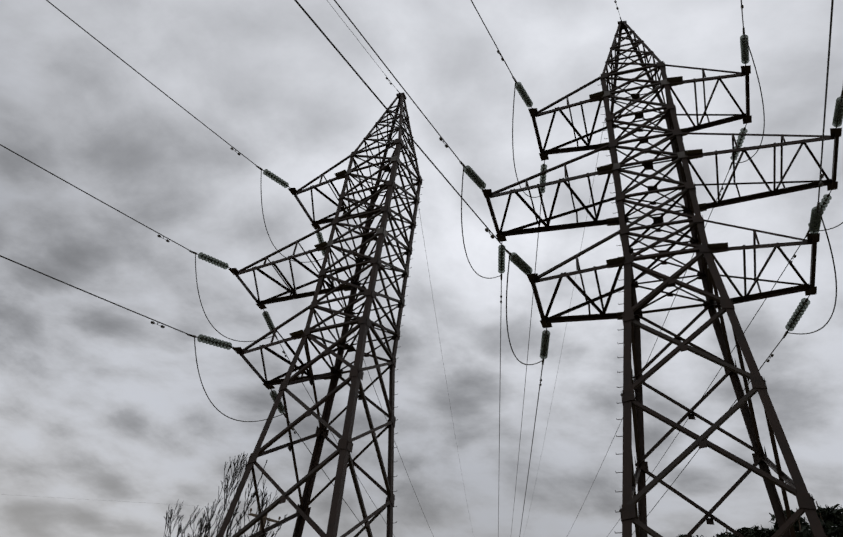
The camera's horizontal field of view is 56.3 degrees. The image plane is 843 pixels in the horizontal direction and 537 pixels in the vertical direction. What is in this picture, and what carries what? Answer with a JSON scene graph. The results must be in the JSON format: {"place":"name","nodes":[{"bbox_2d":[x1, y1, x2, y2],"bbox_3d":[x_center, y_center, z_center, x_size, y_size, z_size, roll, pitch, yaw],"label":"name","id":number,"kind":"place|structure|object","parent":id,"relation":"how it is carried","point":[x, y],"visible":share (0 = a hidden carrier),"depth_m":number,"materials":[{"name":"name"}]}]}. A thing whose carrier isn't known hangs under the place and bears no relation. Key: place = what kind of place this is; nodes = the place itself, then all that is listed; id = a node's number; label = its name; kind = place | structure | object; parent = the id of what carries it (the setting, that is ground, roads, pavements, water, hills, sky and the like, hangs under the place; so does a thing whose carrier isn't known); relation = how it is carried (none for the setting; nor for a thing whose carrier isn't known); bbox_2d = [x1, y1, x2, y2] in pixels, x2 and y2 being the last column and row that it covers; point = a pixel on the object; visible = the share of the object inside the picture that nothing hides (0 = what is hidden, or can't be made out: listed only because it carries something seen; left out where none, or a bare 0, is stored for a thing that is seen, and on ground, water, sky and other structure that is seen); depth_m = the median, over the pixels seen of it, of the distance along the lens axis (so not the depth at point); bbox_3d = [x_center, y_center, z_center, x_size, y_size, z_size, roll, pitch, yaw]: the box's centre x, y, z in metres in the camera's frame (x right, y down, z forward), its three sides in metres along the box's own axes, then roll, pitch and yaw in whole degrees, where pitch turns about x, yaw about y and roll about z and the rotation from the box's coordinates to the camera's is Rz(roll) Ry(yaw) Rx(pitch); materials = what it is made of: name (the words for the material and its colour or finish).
{"place":"outdoors","nodes":[
{"label":"outdoors","id":0,"kind":"place"},
{"bbox_2d":[0,0,842,536],"label":"sky","id":1,"kind":"structure","parent":0,"point":[100,401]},
{"bbox_2d":[197,34,842,413],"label":"insulator discs","id":2,"kind":"object","parent":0,"point":[525,268],"visible":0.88,"depth_m":23.81,"materials":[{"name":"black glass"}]},
{"bbox_3d":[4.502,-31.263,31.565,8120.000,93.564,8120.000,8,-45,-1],"label":"ground","id":3,"kind":"structure","parent":0,"visible":0},
{"bbox_2d":[164,499,212,536],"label":"bare tree","id":4,"kind":"object","parent":3,"relation":"on","point":[177,513],"visible":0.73,"depth_m":51.72,"materials":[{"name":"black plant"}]},
{"bbox_2d":[189,489,224,536],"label":"bare tree","id":5,"kind":"object","parent":3,"relation":"on","point":[208,526],"visible":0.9,"depth_m":45.23,"materials":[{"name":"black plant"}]},
{"bbox_2d":[164,451,286,536],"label":"bare tree","id":6,"kind":"object","parent":3,"relation":"on","point":[225,500],"visible":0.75,"depth_m":40.80,"materials":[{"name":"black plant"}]},
{"bbox_2d":[243,480,277,536],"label":"bare tree","id":7,"kind":"object","parent":3,"relation":"on","point":[262,506],"visible":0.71,"depth_m":52.22,"materials":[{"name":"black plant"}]},
{"bbox_2d":[247,508,280,536],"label":"wooden pole","id":8,"kind":"object","parent":3,"relation":"on","point":[265,518],"visible":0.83,"depth_m":34.13,"materials":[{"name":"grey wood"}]},
{"bbox_2d":[217,92,422,536],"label":"tower","id":9,"kind":"structure","parent":3,"relation":"on","point":[364,325],"depth_m":25.05,"materials":[{"name":"metal"}]},
{"bbox_2d":[151,0,842,433],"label":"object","id":10,"kind":"object","parent":9,"relation":"attached to","point":[541,190],"visible":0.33,"depth_m":24.48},
{"bbox_2d":[0,0,842,536],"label":"conductors","id":11,"kind":"structure","parent":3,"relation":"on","point":[462,230],"depth_m":23.18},
{"bbox_2d":[482,21,841,536],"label":"tower","id":12,"kind":"structure","parent":3,"relation":"on","point":[708,273],"depth_m":21.47,"materials":[{"name":"metal"}]},
{"bbox_2d":[713,530,728,536],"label":"pine tree","id":13,"kind":"object","parent":3,"relation":"on","point":[722,534],"visible":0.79,"depth_m":69.39,"materials":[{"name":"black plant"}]},
{"bbox_2d":[726,529,744,536],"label":"pine tree","id":14,"kind":"object","parent":3,"relation":"on","point":[731,535],"visible":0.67,"depth_m":54.11,"materials":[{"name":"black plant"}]},
{"bbox_2d":[737,527,752,535],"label":"pine tree","id":15,"kind":"object","parent":3,"relation":"on","point":[742,530],"visible":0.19,"depth_m":65.62,"materials":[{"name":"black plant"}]},
{"bbox_2d":[746,525,777,536],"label":"pine tree","id":16,"kind":"object","parent":3,"relation":"on","point":[756,531],"visible":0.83,"depth_m":56.62,"materials":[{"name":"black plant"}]},
{"bbox_2d":[769,508,812,536],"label":"pine tree","id":17,"kind":"object","parent":3,"relation":"on","point":[801,525],"visible":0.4,"depth_m":45.50,"materials":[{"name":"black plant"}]},
{"bbox_2d":[810,501,842,536],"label":"pine tree","id":18,"kind":"object","parent":3,"relation":"on","point":[829,518],"visible":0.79,"depth_m":49.47,"materials":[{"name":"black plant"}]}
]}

